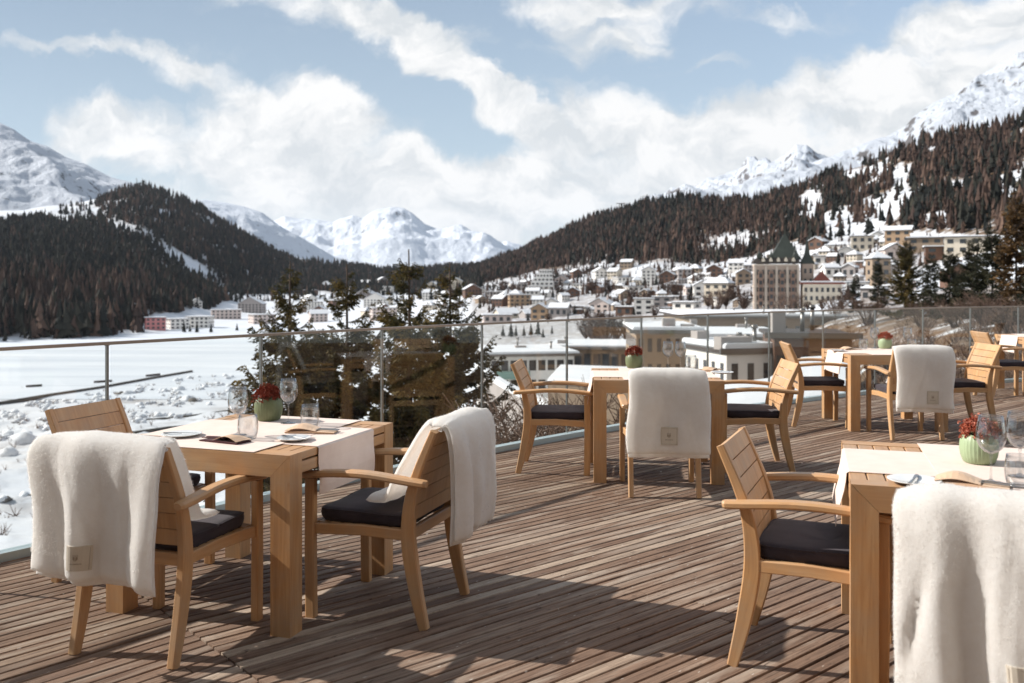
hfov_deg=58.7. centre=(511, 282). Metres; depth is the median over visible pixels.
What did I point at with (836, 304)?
shrub
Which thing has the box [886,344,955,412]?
fleece blanket
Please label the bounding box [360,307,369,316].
house
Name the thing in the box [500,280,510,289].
bare tree
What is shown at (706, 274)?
house
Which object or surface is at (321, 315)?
house
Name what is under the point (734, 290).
bare tree
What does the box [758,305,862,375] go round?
building
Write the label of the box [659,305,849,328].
garage block
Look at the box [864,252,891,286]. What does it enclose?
house
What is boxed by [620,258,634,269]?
house
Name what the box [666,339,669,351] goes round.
window
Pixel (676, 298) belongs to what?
house
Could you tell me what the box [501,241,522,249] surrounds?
mountain
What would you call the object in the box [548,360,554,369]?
window
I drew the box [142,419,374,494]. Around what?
table runner
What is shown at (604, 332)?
bare tree
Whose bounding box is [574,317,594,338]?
bare tree
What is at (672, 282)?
bare tree
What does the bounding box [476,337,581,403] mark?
apartment block
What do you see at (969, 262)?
spruce tree
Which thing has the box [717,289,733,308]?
bare tree
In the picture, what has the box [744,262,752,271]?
house
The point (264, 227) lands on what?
mountain
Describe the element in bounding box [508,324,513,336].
conifer tree
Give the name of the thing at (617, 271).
house
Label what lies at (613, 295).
house
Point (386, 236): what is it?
mountain
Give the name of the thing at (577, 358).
window
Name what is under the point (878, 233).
house
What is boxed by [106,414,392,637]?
wooden table
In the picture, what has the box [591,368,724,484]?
wooden table
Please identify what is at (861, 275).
house
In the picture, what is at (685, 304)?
house
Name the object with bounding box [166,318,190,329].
house
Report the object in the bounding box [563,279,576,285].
house
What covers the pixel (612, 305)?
house
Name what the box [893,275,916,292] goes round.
house
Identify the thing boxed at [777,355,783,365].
window
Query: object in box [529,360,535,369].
window
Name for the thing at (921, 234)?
house
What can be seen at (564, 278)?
house
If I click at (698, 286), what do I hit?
house
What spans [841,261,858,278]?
house
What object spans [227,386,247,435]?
wine glass
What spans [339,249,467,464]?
spruce tree
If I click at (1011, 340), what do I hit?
table runner
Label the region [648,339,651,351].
window
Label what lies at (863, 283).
house
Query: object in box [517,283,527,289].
house
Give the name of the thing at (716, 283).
house
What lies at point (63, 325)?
evergreen forest
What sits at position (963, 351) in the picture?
dry brush
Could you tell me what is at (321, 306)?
house
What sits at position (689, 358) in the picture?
window
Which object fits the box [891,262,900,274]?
house
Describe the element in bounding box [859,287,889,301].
house
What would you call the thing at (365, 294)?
house
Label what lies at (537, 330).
conifer tree
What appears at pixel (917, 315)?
shrub
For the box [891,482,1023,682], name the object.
fleece blanket
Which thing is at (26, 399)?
lakeside wall
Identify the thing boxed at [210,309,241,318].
house
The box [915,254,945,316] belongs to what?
spruce tree
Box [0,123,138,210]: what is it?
mountain
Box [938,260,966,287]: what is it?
house
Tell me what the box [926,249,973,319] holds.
spruce tree
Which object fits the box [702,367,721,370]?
napkin pouch
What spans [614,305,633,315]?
house
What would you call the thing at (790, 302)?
shrub
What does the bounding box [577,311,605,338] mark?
bare tree
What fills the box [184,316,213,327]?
house
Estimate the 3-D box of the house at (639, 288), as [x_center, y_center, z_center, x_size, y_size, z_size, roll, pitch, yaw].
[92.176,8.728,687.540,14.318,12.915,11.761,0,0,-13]
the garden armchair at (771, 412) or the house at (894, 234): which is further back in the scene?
the house at (894, 234)
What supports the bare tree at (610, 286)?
on the ground
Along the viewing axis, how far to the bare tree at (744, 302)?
329.63 m
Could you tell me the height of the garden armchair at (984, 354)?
0.836 m
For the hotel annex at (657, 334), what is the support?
on the ground
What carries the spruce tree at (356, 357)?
on the ground
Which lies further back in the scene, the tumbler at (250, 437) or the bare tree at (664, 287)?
the bare tree at (664, 287)
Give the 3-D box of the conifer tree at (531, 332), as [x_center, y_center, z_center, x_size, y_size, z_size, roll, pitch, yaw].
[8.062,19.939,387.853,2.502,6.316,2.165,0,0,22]
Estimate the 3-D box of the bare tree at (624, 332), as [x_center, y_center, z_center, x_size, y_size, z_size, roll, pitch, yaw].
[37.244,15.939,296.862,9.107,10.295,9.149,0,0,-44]
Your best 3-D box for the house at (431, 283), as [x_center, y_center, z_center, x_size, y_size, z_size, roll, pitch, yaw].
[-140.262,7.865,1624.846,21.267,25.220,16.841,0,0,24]
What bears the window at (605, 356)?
in the apartment block at (602, 352)
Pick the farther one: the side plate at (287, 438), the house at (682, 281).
the house at (682, 281)
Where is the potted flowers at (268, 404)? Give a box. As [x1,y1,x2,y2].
[251,382,286,420]
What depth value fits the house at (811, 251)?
572.13 m
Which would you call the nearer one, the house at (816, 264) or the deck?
the deck
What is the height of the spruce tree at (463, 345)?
17.175 m
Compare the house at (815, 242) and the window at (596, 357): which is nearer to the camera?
the window at (596, 357)
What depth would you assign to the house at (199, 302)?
1092.46 m
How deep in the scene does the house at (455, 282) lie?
1404.81 m
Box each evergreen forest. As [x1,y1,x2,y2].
[0,180,482,340]
[480,107,1023,307]
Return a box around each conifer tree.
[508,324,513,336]
[528,325,533,334]
[534,322,540,334]
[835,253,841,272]
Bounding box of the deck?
[0,382,1023,682]
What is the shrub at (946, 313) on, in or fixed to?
on the ground
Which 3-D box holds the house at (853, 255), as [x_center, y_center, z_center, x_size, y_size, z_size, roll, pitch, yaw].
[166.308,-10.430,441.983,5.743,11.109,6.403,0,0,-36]
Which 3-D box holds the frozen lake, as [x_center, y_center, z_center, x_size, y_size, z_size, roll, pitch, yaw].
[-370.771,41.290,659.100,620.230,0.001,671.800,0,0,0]
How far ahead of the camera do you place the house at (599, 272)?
1010.21 m
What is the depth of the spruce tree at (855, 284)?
160.91 m
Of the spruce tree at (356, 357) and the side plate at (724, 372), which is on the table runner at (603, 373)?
the side plate at (724, 372)
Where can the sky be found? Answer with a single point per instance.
(514, 121)
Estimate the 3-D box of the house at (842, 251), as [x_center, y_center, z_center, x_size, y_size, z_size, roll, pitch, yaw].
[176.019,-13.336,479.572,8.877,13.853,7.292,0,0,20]
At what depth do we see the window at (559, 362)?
128.72 m
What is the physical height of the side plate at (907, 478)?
0.013 m
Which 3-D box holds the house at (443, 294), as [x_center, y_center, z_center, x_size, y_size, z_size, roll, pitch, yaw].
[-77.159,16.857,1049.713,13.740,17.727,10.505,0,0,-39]
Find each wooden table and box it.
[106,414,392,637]
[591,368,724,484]
[822,348,947,431]
[841,440,922,682]
[995,334,1023,395]
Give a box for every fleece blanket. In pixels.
[25,430,218,596]
[366,406,496,545]
[625,367,711,457]
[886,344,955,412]
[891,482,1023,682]
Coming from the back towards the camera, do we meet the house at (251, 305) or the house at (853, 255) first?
the house at (251, 305)
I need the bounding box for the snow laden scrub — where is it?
[0,372,284,440]
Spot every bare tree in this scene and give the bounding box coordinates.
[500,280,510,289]
[543,313,552,319]
[554,284,565,292]
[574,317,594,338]
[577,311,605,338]
[580,306,590,316]
[584,278,599,295]
[585,309,622,338]
[602,278,617,293]
[603,312,627,338]
[611,319,625,338]
[626,287,638,300]
[642,289,654,297]
[648,305,660,314]
[657,282,671,291]
[667,284,683,294]
[668,280,678,291]
[686,293,694,300]
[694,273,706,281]
[702,296,712,306]
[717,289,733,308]
[725,283,744,299]
[734,290,752,308]
[803,301,813,309]
[816,299,825,309]
[835,294,849,308]
[837,285,851,301]
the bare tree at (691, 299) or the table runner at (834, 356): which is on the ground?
the bare tree at (691, 299)
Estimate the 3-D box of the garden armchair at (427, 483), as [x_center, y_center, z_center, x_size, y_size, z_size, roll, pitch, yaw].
[-0.533,1.027,4.081,0.630,0.836,0.588,0,0,19]
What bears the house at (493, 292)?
on the ground
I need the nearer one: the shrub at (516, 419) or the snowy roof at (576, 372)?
the shrub at (516, 419)
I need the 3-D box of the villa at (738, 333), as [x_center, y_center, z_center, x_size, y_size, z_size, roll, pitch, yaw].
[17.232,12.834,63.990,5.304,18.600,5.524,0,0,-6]
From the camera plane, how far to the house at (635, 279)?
879.81 m
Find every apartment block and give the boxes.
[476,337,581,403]
[552,337,625,366]
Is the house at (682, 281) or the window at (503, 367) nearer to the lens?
the window at (503, 367)
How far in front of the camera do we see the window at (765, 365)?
57.29 m
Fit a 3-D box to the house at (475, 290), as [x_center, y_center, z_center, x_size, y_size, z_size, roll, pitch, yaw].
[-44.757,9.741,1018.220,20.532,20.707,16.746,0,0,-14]
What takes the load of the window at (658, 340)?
in the hotel annex at (657, 334)
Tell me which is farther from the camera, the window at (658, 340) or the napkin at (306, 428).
the window at (658, 340)
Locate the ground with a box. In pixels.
[0,125,1023,549]
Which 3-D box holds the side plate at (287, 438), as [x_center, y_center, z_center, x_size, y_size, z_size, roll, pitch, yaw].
[-0.966,0.689,4.032,0.152,0.013,0.152,0,0,0]
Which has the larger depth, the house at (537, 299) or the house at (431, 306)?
the house at (431, 306)
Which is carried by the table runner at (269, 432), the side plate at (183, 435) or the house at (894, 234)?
the side plate at (183, 435)
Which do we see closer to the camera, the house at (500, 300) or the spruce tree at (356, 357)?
the spruce tree at (356, 357)
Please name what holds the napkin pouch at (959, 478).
on the table runner at (941, 458)
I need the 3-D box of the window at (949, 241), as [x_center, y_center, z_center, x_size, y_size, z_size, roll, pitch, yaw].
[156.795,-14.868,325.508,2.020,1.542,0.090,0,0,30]
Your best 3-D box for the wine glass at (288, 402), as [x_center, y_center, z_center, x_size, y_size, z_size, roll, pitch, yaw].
[-1.110,0.585,4.518,0.092,0.220,0.092,0,0,3]
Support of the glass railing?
on the deck
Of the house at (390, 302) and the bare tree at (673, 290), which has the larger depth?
the house at (390, 302)
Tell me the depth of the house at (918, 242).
393.47 m
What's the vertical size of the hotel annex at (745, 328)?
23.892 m
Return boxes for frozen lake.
[0,321,302,398]
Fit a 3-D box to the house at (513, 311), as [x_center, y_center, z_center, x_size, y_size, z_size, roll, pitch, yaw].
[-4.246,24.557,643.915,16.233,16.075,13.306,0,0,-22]
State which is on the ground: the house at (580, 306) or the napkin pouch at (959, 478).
the house at (580, 306)
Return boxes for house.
[143,316,166,330]
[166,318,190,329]
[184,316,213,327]
[193,297,202,308]
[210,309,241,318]
[237,294,266,313]
[247,313,275,323]
[274,298,293,310]
[300,293,316,300]
[300,301,323,309]
[307,308,328,321]
[313,304,327,309]
[328,300,338,305]
[355,289,375,299]
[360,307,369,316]
[363,292,387,307]
[369,307,396,320]
[382,286,393,293]
[385,295,392,304]
[421,289,437,301]
[423,301,436,310]
[427,281,436,288]
[433,300,446,306]
[438,290,451,299]
[451,276,462,290]
[462,282,482,297]
[474,295,486,303]
[481,314,512,322]
[485,291,510,297]
[491,294,507,306]
[492,306,518,318]
[507,294,530,306]
[508,281,518,288]
[508,289,522,293]
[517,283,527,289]
[518,308,530,317]
[525,287,540,297]
[528,269,553,289]
[530,301,548,319]
[531,294,543,305]
[540,289,550,297]
[544,296,561,304]
[547,301,571,317]
[554,274,568,284]
[557,292,569,302]
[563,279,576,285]
[565,286,580,297]
[569,268,582,277]
[572,305,588,309]
[573,284,585,289]
[584,306,594,312]
[588,295,613,311]
[591,266,606,279]
[593,283,603,293]
[606,267,622,279]
[607,293,618,301]
[610,302,620,310]
[611,277,633,284]
[612,288,627,299]
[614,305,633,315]
[615,283,624,290]
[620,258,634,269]
[623,286,645,294]
[631,276,641,285]
[633,298,654,314]
[638,287,652,297]
[641,265,656,285]
[651,296,674,306]
[655,289,667,295]
[658,269,675,284]
[668,295,684,300]
[671,301,702,308]
[676,265,691,278]
[677,279,686,283]
[682,283,692,294]
[687,272,704,283]
[689,264,703,272]
[692,278,706,296]
[701,272,710,276]
[702,277,735,304]
[705,263,724,276]
[727,258,745,273]
[730,273,735,281]
[732,298,737,306]
[735,267,750,285]
[737,297,752,307]
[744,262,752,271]
[801,249,818,255]
[808,235,828,249]
[813,255,825,265]
[813,259,818,269]
[818,248,834,254]
[819,262,840,277]
[824,244,845,252]
[826,252,840,262]
[832,272,846,280]
[837,245,853,259]
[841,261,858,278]
[844,281,868,290]
[845,250,862,261]
[849,235,874,251]
[852,261,863,267]
[853,273,863,280]
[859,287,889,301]
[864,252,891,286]
[868,230,884,236]
[878,238,884,247]
[878,241,907,259]
[883,224,914,245]
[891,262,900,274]
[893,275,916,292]
[906,236,943,253]
[910,232,925,236]
[922,245,943,263]
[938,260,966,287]
[941,235,997,258]
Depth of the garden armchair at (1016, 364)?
11.27 m
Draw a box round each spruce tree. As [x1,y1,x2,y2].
[203,261,346,501]
[264,264,399,485]
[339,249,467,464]
[387,262,519,460]
[847,273,862,312]
[867,257,888,310]
[876,241,929,317]
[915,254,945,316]
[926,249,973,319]
[945,238,990,322]
[958,226,1019,319]
[1007,247,1023,320]
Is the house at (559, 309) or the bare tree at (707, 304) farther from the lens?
the house at (559, 309)
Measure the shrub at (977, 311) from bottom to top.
2.656 m
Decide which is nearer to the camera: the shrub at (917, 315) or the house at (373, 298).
the shrub at (917, 315)
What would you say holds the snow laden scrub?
on the ground
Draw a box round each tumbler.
[237,413,257,439]
[1004,453,1023,488]
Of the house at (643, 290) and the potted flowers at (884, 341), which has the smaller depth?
the potted flowers at (884, 341)
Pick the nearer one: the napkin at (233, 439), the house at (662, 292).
the napkin at (233, 439)
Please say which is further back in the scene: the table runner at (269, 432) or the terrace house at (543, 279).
the terrace house at (543, 279)
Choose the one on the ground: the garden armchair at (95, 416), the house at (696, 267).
the house at (696, 267)
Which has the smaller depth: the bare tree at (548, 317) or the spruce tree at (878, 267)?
the spruce tree at (878, 267)
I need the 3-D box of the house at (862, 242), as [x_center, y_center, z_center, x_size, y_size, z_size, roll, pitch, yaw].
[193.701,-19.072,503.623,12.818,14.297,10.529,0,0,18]
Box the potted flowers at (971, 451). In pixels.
[957,413,1001,464]
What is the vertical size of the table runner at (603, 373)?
0.207 m
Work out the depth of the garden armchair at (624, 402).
6.25 m
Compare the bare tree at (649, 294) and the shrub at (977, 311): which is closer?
the shrub at (977, 311)
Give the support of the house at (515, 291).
on the ground
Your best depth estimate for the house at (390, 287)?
1703.84 m
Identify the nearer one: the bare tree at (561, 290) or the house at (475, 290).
the bare tree at (561, 290)
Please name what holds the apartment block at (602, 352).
on the ground
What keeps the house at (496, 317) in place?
on the ground
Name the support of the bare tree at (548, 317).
on the ground
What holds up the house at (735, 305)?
on the ground
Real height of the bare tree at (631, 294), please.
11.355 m
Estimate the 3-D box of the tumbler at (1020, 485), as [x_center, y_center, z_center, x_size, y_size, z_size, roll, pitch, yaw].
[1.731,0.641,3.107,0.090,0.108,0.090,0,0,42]
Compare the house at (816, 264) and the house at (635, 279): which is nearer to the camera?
the house at (816, 264)
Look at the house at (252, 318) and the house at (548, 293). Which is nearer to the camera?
the house at (548, 293)
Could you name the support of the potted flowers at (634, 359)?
on the table runner at (624, 373)
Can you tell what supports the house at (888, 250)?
on the ground
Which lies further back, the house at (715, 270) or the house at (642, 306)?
the house at (715, 270)
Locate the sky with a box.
[0,0,1023,245]
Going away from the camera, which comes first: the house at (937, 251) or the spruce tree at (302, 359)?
the spruce tree at (302, 359)
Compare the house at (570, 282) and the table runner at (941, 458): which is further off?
the house at (570, 282)
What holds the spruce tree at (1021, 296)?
on the ground
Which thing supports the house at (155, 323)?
on the ground
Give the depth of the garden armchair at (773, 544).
3.40 m
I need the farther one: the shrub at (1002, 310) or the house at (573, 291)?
the house at (573, 291)
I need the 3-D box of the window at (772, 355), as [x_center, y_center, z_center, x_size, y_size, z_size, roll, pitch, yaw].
[16.336,5.785,56.835,0.090,2.600,0.462,0,0,10]
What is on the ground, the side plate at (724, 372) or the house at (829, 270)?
the house at (829, 270)
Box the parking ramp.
[477,366,547,439]
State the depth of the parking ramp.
53.19 m
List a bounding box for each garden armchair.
[45,397,215,595]
[68,447,267,668]
[302,428,469,630]
[511,358,592,475]
[617,387,701,497]
[709,358,800,472]
[717,426,893,682]
[779,341,847,427]
[864,350,944,439]
[923,342,1002,426]
[970,331,1023,397]
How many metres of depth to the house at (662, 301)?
484.95 m
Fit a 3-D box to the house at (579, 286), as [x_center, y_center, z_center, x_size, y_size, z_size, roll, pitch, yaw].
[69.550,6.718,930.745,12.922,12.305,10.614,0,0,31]
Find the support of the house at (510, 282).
on the ground
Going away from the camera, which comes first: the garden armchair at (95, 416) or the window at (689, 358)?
the garden armchair at (95, 416)
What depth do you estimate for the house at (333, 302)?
1318.70 m
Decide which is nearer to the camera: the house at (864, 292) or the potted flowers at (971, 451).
the potted flowers at (971, 451)
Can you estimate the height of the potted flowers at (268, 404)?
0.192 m
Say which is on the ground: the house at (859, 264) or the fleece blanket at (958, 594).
the house at (859, 264)
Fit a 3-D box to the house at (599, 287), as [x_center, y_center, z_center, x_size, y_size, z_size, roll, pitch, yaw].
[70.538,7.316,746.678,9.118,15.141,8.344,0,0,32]
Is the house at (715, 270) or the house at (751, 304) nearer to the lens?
the house at (751, 304)
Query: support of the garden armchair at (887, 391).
on the deck
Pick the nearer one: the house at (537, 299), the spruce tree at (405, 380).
the spruce tree at (405, 380)
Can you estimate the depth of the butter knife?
3.16 m
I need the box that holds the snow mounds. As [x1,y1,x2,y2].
[0,385,193,502]
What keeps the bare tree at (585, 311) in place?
on the ground
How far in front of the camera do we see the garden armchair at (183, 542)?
3.53 m
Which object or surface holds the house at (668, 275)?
on the ground
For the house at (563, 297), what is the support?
on the ground
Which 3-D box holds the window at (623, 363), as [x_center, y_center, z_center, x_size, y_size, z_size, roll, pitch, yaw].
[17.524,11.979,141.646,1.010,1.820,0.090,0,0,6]
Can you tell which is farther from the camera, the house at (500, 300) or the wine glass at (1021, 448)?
the house at (500, 300)
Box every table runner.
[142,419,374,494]
[161,415,360,451]
[587,370,720,404]
[618,368,634,379]
[824,350,861,373]
[832,448,937,525]
[853,348,891,354]
[917,443,1023,490]
[999,335,1023,352]
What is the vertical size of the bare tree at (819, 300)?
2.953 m
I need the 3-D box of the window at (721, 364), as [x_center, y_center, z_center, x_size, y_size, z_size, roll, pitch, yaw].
[13.236,5.762,57.276,0.090,1.456,0.418,0,0,-14]
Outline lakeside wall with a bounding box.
[0,370,192,404]
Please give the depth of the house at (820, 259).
477.64 m
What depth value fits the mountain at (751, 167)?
3954.36 m
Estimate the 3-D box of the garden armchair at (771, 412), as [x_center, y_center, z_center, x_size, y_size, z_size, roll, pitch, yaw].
[1.889,1.027,7.159,0.630,0.836,0.589,0,0,2]
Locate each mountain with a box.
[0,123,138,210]
[191,200,354,263]
[274,207,512,266]
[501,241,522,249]
[631,144,826,204]
[643,52,1023,200]
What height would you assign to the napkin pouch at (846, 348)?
0.032 m
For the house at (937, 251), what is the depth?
336.58 m
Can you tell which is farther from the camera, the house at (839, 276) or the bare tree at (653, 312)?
the bare tree at (653, 312)
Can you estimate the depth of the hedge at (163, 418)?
257.06 m
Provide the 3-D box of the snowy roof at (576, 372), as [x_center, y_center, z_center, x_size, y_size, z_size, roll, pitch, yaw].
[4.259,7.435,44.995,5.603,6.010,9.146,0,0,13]
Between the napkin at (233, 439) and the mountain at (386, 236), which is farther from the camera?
the mountain at (386, 236)
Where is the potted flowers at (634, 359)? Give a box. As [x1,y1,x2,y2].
[625,345,642,367]
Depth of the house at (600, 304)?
531.55 m
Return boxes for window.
[501,361,507,370]
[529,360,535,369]
[538,360,544,369]
[538,380,544,388]
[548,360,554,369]
[557,360,563,367]
[575,356,580,364]
[584,354,590,364]
[593,354,599,365]
[603,354,608,365]
[612,354,618,365]
[621,354,625,365]
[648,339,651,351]
[657,339,660,351]
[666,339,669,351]
[675,339,679,351]
[688,357,690,367]
[720,363,723,379]
[732,364,737,379]
[748,363,753,379]
[763,363,767,378]
[772,355,773,375]
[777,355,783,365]
[947,239,952,243]
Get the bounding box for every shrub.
[443,386,586,444]
[480,377,616,443]
[497,387,627,443]
[698,288,730,308]
[771,290,806,308]
[818,294,850,319]
[845,292,891,325]
[903,299,938,326]
[930,295,974,328]
[959,291,1007,325]
[982,293,1023,333]
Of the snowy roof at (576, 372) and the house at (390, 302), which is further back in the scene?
the house at (390, 302)
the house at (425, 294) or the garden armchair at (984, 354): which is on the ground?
the house at (425, 294)
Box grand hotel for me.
[751,229,845,308]
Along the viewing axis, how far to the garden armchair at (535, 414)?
6.88 m
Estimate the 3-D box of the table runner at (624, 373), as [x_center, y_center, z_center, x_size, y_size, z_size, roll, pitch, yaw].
[1.085,0.696,6.985,0.500,0.002,0.922,0,0,4]
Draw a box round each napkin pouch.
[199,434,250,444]
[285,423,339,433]
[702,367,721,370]
[841,346,861,349]
[934,471,1014,489]
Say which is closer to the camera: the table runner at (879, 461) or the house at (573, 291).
the table runner at (879, 461)
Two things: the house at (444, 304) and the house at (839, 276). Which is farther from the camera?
the house at (444, 304)
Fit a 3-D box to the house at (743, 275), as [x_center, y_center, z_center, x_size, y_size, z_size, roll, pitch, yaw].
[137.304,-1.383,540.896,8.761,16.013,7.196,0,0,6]
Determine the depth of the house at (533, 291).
801.69 m
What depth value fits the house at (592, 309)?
526.57 m
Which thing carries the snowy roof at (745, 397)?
on the ground
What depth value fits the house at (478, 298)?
847.50 m
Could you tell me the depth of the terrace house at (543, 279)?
943.77 m
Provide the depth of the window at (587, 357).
142.20 m
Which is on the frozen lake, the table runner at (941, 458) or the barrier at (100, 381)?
the barrier at (100, 381)
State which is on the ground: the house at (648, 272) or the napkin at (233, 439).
the house at (648, 272)
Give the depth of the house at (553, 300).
649.67 m
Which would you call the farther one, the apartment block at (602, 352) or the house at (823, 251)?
the house at (823, 251)
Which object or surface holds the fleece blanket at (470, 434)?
attached to the garden armchair at (427, 483)
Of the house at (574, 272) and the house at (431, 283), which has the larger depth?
the house at (431, 283)
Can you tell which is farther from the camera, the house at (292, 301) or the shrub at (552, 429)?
the house at (292, 301)
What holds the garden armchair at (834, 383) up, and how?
on the deck
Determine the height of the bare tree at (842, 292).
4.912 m
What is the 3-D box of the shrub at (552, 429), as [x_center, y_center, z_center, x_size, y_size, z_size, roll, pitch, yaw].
[1.228,3.012,16.530,2.816,2.578,3.191,0,0,36]
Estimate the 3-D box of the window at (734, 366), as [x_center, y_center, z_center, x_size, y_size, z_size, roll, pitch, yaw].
[13.904,5.762,56.808,0.418,1.456,0.090,0,0,-14]
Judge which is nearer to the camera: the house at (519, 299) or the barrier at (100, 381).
the barrier at (100, 381)
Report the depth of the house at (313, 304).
1244.91 m
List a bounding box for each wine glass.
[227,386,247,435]
[279,378,297,423]
[975,414,1006,481]
[1005,410,1023,477]
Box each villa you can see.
[682,325,772,379]
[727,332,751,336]
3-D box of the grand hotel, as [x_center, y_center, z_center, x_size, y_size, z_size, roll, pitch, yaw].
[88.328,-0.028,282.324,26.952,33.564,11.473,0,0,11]
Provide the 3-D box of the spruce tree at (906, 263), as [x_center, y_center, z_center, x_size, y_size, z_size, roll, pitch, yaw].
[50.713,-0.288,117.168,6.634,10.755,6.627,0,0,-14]
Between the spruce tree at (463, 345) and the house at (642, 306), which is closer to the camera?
the spruce tree at (463, 345)
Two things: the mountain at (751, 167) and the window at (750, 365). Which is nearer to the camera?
the window at (750, 365)
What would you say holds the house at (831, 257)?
on the ground
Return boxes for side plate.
[160,430,201,437]
[276,434,311,441]
[710,371,732,373]
[887,474,941,484]
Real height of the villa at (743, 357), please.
19.335 m
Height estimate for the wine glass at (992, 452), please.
0.233 m
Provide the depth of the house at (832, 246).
543.24 m
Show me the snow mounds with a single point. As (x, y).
(23, 436)
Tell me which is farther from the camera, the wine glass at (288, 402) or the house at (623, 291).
the house at (623, 291)
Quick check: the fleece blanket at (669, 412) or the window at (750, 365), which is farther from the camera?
the window at (750, 365)
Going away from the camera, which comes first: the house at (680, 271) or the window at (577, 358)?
the window at (577, 358)
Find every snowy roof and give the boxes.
[547,364,651,430]
[725,356,847,403]
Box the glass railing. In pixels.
[0,306,1023,563]
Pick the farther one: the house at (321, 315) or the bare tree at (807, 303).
the house at (321, 315)
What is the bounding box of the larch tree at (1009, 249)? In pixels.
[989,190,1023,327]
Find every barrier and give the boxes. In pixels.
[26,384,41,386]
[94,380,111,382]
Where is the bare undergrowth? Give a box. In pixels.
[4,391,196,501]
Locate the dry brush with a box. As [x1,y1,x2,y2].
[0,303,1023,534]
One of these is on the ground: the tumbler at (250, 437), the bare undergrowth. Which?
the bare undergrowth
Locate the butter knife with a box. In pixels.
[908,474,918,483]
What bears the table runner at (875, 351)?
on the wooden table at (854, 361)
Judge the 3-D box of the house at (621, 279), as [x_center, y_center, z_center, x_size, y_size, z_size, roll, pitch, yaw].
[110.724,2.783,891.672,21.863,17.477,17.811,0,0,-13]
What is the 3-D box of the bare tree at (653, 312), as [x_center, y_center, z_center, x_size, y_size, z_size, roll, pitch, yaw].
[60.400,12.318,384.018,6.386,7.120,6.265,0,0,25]
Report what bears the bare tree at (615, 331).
on the ground
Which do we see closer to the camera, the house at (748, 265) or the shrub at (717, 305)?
the shrub at (717, 305)
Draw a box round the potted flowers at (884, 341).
[878,331,892,348]
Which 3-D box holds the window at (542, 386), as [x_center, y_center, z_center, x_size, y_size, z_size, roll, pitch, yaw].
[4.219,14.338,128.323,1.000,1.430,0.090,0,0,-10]
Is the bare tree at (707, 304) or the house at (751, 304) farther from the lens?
the bare tree at (707, 304)
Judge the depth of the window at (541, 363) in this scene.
128.28 m
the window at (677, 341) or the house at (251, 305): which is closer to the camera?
the window at (677, 341)
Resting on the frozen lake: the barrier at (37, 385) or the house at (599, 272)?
the barrier at (37, 385)
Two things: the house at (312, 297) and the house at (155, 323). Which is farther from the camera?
the house at (312, 297)
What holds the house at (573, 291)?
on the ground
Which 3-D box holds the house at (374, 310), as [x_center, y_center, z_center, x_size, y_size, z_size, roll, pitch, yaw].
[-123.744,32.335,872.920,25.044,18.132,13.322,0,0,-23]
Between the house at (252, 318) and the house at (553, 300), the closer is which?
the house at (553, 300)
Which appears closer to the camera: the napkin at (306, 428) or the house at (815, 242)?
the napkin at (306, 428)
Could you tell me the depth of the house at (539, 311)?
524.21 m
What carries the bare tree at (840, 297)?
on the ground
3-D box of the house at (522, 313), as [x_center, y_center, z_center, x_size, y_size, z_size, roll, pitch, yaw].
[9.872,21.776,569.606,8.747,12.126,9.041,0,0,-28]
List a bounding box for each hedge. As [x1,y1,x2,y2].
[132,425,181,433]
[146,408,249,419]
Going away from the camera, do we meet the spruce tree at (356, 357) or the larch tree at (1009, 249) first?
the spruce tree at (356, 357)
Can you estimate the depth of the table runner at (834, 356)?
9.27 m
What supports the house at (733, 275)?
on the ground
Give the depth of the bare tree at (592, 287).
698.42 m
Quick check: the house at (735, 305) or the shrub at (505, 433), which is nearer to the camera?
the shrub at (505, 433)
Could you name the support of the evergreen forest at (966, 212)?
on the ground
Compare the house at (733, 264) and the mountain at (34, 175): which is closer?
the house at (733, 264)
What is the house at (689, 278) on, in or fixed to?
on the ground
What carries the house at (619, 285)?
on the ground
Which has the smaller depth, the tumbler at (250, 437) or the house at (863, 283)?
the tumbler at (250, 437)
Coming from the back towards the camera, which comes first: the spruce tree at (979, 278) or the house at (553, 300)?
the house at (553, 300)
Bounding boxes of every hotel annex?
[622,315,706,367]
[690,317,766,340]
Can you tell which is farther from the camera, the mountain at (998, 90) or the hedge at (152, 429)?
the mountain at (998, 90)
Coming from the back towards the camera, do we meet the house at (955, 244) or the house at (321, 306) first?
the house at (321, 306)
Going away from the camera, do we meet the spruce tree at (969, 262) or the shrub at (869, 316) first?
the spruce tree at (969, 262)
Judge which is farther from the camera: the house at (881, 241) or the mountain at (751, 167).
the mountain at (751, 167)
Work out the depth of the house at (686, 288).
562.62 m
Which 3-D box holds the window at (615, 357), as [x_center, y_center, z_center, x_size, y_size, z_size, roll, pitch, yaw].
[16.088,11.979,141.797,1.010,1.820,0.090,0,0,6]
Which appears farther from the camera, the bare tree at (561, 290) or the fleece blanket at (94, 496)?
the bare tree at (561, 290)
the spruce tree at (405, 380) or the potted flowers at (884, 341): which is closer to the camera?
the potted flowers at (884, 341)

